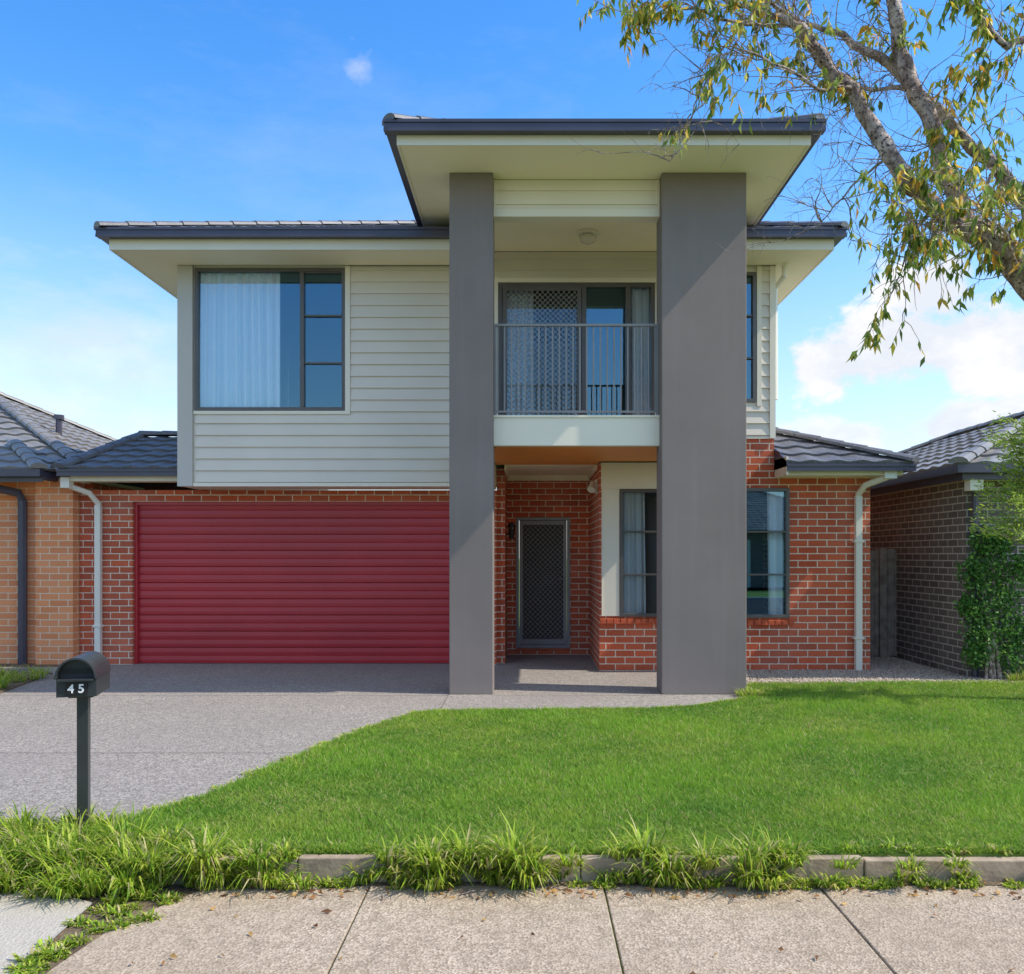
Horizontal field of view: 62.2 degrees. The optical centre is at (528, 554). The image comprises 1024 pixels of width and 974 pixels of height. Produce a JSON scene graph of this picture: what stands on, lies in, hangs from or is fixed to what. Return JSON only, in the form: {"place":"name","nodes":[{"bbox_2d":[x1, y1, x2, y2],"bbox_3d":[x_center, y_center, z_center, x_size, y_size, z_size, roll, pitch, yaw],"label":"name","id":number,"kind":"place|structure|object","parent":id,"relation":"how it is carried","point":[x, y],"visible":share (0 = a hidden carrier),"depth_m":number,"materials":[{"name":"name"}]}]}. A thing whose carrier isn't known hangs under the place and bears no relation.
{"place":"outdoors","nodes":[
{"label":"outdoors","id":0,"kind":"place"},
{"bbox_2d":[0,655,741,843],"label":"driveway","id":1,"kind":"structure","parent":0,"point":[161,732],"depth_m":7.90,"materials":[{"name":"grey concrete"}]},
{"bbox_2d":[0,478,84,663],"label":"walls","id":2,"kind":"structure","parent":1,"relation":"on","point":[53,572],"depth_m":11.05,"materials":[{"name":"orange brick"}]},
{"bbox_2d":[0,469,63,481],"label":"eaves","id":3,"kind":"object","parent":2,"relation":"on","point":[23,475],"visible":0.66,"depth_m":10.72,"materials":[{"name":"grey metal"}]},
{"bbox_2d":[0,414,63,664],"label":"gutter and pipes","id":4,"kind":"object","parent":2,"relation":"attached to","point":[22,571],"visible":0.62,"depth_m":11.04,"materials":[{"name":"grey metal"}]},
{"bbox_2d":[0,391,143,484],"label":"roof","id":5,"kind":"structure","parent":2,"relation":"on","point":[31,437],"depth_m":13.18,"materials":[{"name":"tile"}]},
{"bbox_2d":[54,651,110,825],"bbox_3d":[-2.359,1.014,4.498,0.198,0.972,0.325,0,0,-14],"label":"letterbox","id":6,"kind":"object","parent":1,"relation":"on","point":[83,678],"visible":0.98,"depth_m":4.47,"materials":[{"name":"metal"}]},
{"bbox_2d":[80,439,869,670],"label":"brick walls","id":7,"kind":"structure","parent":1,"relation":"on","point":[818,634],"depth_m":11.20,"materials":[{"name":"red brick"}]},
{"bbox_2d":[134,502,448,663],"bbox_3d":[-2.889,0.376,11.275,4.679,2.149,0.050,0,0,0],"label":"garage door frame","id":8,"kind":"object","parent":7,"relation":"attached to","point":[136,582],"visible":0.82,"depth_m":11.25,"materials":[{"name":"metal"}]},
{"bbox_2d":[139,505,448,662],"bbox_3d":[-2.890,0.350,11.329,4.680,2.200,0.063,0,0,0],"label":"garage door","id":9,"kind":"structure","parent":7,"relation":"attached to","point":[293,583],"depth_m":11.30,"materials":[{"name":"red metal"}]},
{"bbox_2d":[177,265,775,615],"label":"trim boards","id":10,"kind":"object","parent":7,"relation":"attached to","point":[615,477],"depth_m":10.57,"materials":[{"name":"beige wood"}]},
{"bbox_2d":[195,252,769,482],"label":"weatherboards","id":11,"kind":"object","parent":10,"relation":"attached to","point":[393,427],"visible":0.68,"depth_m":10.59,"materials":[{"name":"beige wood"}]},
{"bbox_2d":[187,258,773,489],"bbox_3d":[-0.650,-2.317,14.300,7.420,2.922,7.400,0,0,0],"label":"wall frame","id":12,"kind":"object","parent":7,"relation":"on","point":[284,369],"visible":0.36,"depth_m":11.00,"materials":[{"name":"beige paint"}]},
{"bbox_2d":[95,227,846,304],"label":"eaves","id":13,"kind":"object","parent":12,"relation":"attached to","point":[157,255],"visible":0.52,"depth_m":9.99,"materials":[{"name":"beige paint"}]},
{"bbox_2d":[93,220,848,265],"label":"roof","id":14,"kind":"structure","parent":12,"relation":"on","point":[349,223],"depth_m":10.52,"materials":[{"name":"tile"}]},
{"bbox_2d":[382,113,824,251],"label":"tower roof","id":15,"kind":"structure","parent":14,"relation":"attached to","point":[392,115],"depth_m":8.25,"materials":[{"name":"grey metal"}]},
{"bbox_2d":[280,273,784,613],"bbox_3d":[-0.055,-1.150,12.885,8.390,5.200,4.330,0,0,0],"label":"interior","id":16,"kind":"object","parent":12,"relation":"attached to","point":[323,342],"visible":0.07,"depth_m":14.90,"materials":[{"name":"paint"}]},
{"bbox_2d":[50,427,919,489],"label":"wing roofs","id":17,"kind":"structure","parent":7,"relation":"on","point":[140,450],"depth_m":10.90,"materials":[{"name":"grey tile"}]},
{"bbox_2d":[56,449,916,489],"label":"wing eaves","id":18,"kind":"object","parent":17,"relation":"attached to","point":[132,478],"visible":0.61,"depth_m":10.59,"materials":[{"name":"beige paint"}]},
{"bbox_2d":[194,268,789,647],"bbox_3d":[-0.461,-1.109,11.466,7.414,4.923,1.788,0,0,0],"label":"window and door frames","id":19,"kind":"structure","parent":7,"relation":"attached to","point":[521,642],"depth_m":10.58,"materials":[{"name":"grey metal"}]},
{"bbox_2d":[200,273,783,613],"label":"curtains","id":20,"kind":"object","parent":19,"relation":"attached to","point":[239,339],"visible":0.45,"depth_m":10.68,"materials":[{"name":"white fabric"}]},
{"bbox_2d":[507,291,576,638],"bbox_3d":[0.162,-1.028,11.435,0.882,4.509,1.752,0,0,0],"label":"security mesh","id":21,"kind":"object","parent":19,"relation":"attached to","point":[542,414],"visible":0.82,"depth_m":10.56,"materials":[{"name":"metal"}]},
{"bbox_2d":[503,287,580,414],"bbox_3d":[0.162,-2.340,10.560,0.976,1.980,0.020,0,0,0],"label":"balcony screen frame","id":22,"kind":"object","parent":19,"relation":"attached to","point":[506,289],"visible":0.5,"depth_m":10.55,"materials":[{"name":"black metal"}]},
{"bbox_2d":[506,522,515,538],"bbox_3d":[-0.247,-0.330,11.705,0.129,0.240,0.111,0,0,34],"label":"wall lantern","id":23,"kind":"object","parent":7,"relation":"attached to","point":[511,527],"depth_m":11.67,"materials":[{"name":"black metal"}]},
{"bbox_2d":[523,525,562,638],"bbox_3d":[0.203,0.421,12.380,0.685,1.863,0.040,0,0,0],"label":"front door","id":24,"kind":"structure","parent":7,"relation":"attached to","point":[542,581],"depth_m":12.36,"materials":[{"name":"black metal"}]},
{"bbox_2d":[516,648,569,650],"bbox_3d":[0.203,1.375,12.284,0.785,0.030,0.029,0,0,0],"label":"door threshold","id":25,"kind":"object","parent":7,"relation":"attached to","point":[542,649],"depth_m":12.27,"materials":[{"name":"brick"}]},
{"bbox_2d":[494,222,656,480],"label":"porch ceilings","id":26,"kind":"object","parent":7,"relation":"on","point":[564,236],"visible":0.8,"depth_m":10.25,"materials":[{"name":"beige paint"}]},
{"bbox_2d":[494,447,656,464],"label":"timber soffit","id":27,"kind":"structure","parent":26,"relation":"attached to","point":[549,455],"depth_m":9.88,"materials":[{"name":"brown wood"}]},
{"bbox_2d":[494,179,659,446],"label":"balcony beams","id":28,"kind":"structure","parent":26,"relation":"attached to","point":[576,200],"depth_m":8.95,"materials":[{"name":"white paint"}]},
{"bbox_2d":[494,324,658,414],"bbox_3d":[0.502,-1.956,9.005,1.740,0.974,0.040,0,0,0],"label":"balcony railing","id":29,"kind":"object","parent":28,"relation":"on","point":[496,368],"visible":1,"depth_m":9.00,"materials":[{"name":"grey metal"}]},
{"bbox_2d":[578,228,597,244],"bbox_3d":[0.690,-3.709,9.950,0.240,0.139,0.240,0,0,0],"label":"ceiling light","id":30,"kind":"object","parent":26,"relation":"attached to","point":[587,236],"visible":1,"depth_m":9.88,"materials":[{"name":"white glass"}]},
{"bbox_2d":[587,479,596,493],"bbox_3d":[0.835,-0.880,10.953,0.108,0.180,0.210,0,0,34],"label":"sensor light","id":31,"kind":"object","parent":7,"relation":"attached to","point":[592,487],"visible":1,"depth_m":10.92,"materials":[{"name":"white plastic"}]},
{"bbox_2d":[600,618,793,624],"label":"brick sills","id":32,"kind":"structure","parent":7,"relation":"attached to","point":[748,621],"depth_m":10.56,"materials":[{"name":"red brick"}]},
{"bbox_2d":[60,264,896,670],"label":"downpipes","id":33,"kind":"object","parent":1,"relation":"on","point":[858,576],"visible":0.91,"depth_m":10.56,"materials":[{"name":"white metal"}]},
{"bbox_2d":[449,173,745,693],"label":"rendered columns","id":34,"kind":"structure","parent":1,"relation":"on","point":[701,498],"depth_m":8.80,"materials":[{"name":"grey paint"}]},
{"bbox_2d":[383,118,826,226],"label":"tower eaves","id":35,"kind":"object","parent":34,"relation":"on","point":[430,154],"visible":0.63,"depth_m":8.35,"materials":[{"name":"beige paint"}]},
{"bbox_2d":[328,889,623,973],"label":"ground","id":36,"kind":"structure","parent":0,"point":[610,920],"depth_m":3.52,"materials":[{"name":"grey concrete"}]},
{"bbox_2d":[0,664,59,693],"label":"garden bed","id":37,"kind":"object","parent":36,"relation":"on","point":[16,684],"depth_m":10.21,"materials":[{"name":"soil"}]},
{"bbox_2d":[0,667,57,678],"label":"garden edging","id":38,"kind":"object","parent":37,"relation":"on","point":[52,670],"visible":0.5,"depth_m":10.30,"materials":[{"name":"grey concrete"}]},
{"bbox_2d":[0,889,91,973],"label":"driveway crossover","id":39,"kind":"object","parent":36,"relation":"on","point":[25,924],"visible":0.67,"depth_m":3.62,"materials":[{"name":"concrete"}]},
{"bbox_2d":[20,884,206,973],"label":"bare soil","id":40,"kind":"structure","parent":36,"relation":"on","point":[147,906],"depth_m":3.71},
{"bbox_2d":[0,800,1023,973],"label":"grass tufts","id":41,"kind":"object","parent":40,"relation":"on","point":[79,874],"visible":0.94,"depth_m":3.97,"materials":[{"name":"green plant"}]},
{"bbox_2d":[46,886,1023,973],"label":"footpath","id":42,"kind":"structure","parent":36,"relation":"on","point":[897,930],"depth_m":3.49,"materials":[{"name":"concrete"}]},
{"bbox_2d":[132,880,1020,973],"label":"fallen leaves","id":43,"kind":"object","parent":42,"relation":"on","point":[327,911],"depth_m":3.88,"materials":[{"name":"brown plant"}]},
{"bbox_2d":[104,854,1023,883],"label":"sleeper edging","id":44,"kind":"object","parent":36,"relation":"on","point":[996,869],"visible":0.3,"depth_m":4.04,"materials":[{"name":"grey concrete"}]},
{"bbox_2d":[225,882,1013,888],"bbox_3d":[2.760,1.584,4.021,8.480,0.052,0.038,0,0,0],"label":"soil strip","id":45,"kind":"object","parent":36,"relation":"on","point":[369,884],"depth_m":4.01,"materials":[{"name":"brown soil"}]},
{"bbox_2d":[572,0,1023,366],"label":"street tree","id":46,"kind":"object","parent":36,"relation":"on","point":[999,246],"visible":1,"depth_m":2.22,"materials":[{"name":"green plant"}]},
{"bbox_2d":[746,656,1023,683],"bbox_3d":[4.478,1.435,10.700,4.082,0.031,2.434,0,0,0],"label":"gravel","id":47,"kind":"structure","parent":36,"relation":"on","point":[821,673],"depth_m":10.14,"materials":[{"name":"grey gravel"}]},
{"bbox_2d":[870,480,1023,676],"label":"walls","id":48,"kind":"structure","parent":47,"relation":"on","point":[924,532],"depth_m":10.81,"materials":[{"name":"brown brick"}]},
{"bbox_2d":[870,547,895,656],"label":"timber gate","id":49,"kind":"structure","parent":48,"relation":"attached to","point":[882,601],"depth_m":11.90,"materials":[{"name":"grey wood"}]},
{"bbox_2d":[870,464,1023,677],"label":"eaves","id":50,"kind":"object","parent":48,"relation":"attached to","point":[966,473],"visible":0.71,"depth_m":9.90,"materials":[{"name":"grey metal"}]},
{"bbox_2d":[897,411,1023,476],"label":"roof","id":51,"kind":"structure","parent":50,"relation":"on","point":[967,445],"depth_m":11.41,"materials":[{"name":"tile"}]},
{"bbox_2d":[952,524,1023,678],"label":"climbing shrub","id":52,"kind":"object","parent":47,"relation":"on","point":[990,654],"visible":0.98,"depth_m":9.77,"materials":[{"name":"green plant"}]},
{"bbox_2d":[0,662,1023,877],"bbox_3d":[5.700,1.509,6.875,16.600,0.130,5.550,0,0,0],"label":"lawn","id":53,"kind":"structure","parent":0,"point":[939,854],"depth_m":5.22,"materials":[{"name":"green plant"}]},
{"bbox_2d":[968,410,1023,549],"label":"conifer tree","id":54,"kind":"object","parent":53,"relation":"on","point":[1018,527],"visible":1,"depth_m":8.43,"materials":[{"name":"green plant"}]},
{"bbox_2d":[0,0,1023,489],"label":"sky","id":55,"kind":"structure","parent":0,"point":[111,110],"materials":[{"name":"blue"}]}
]}

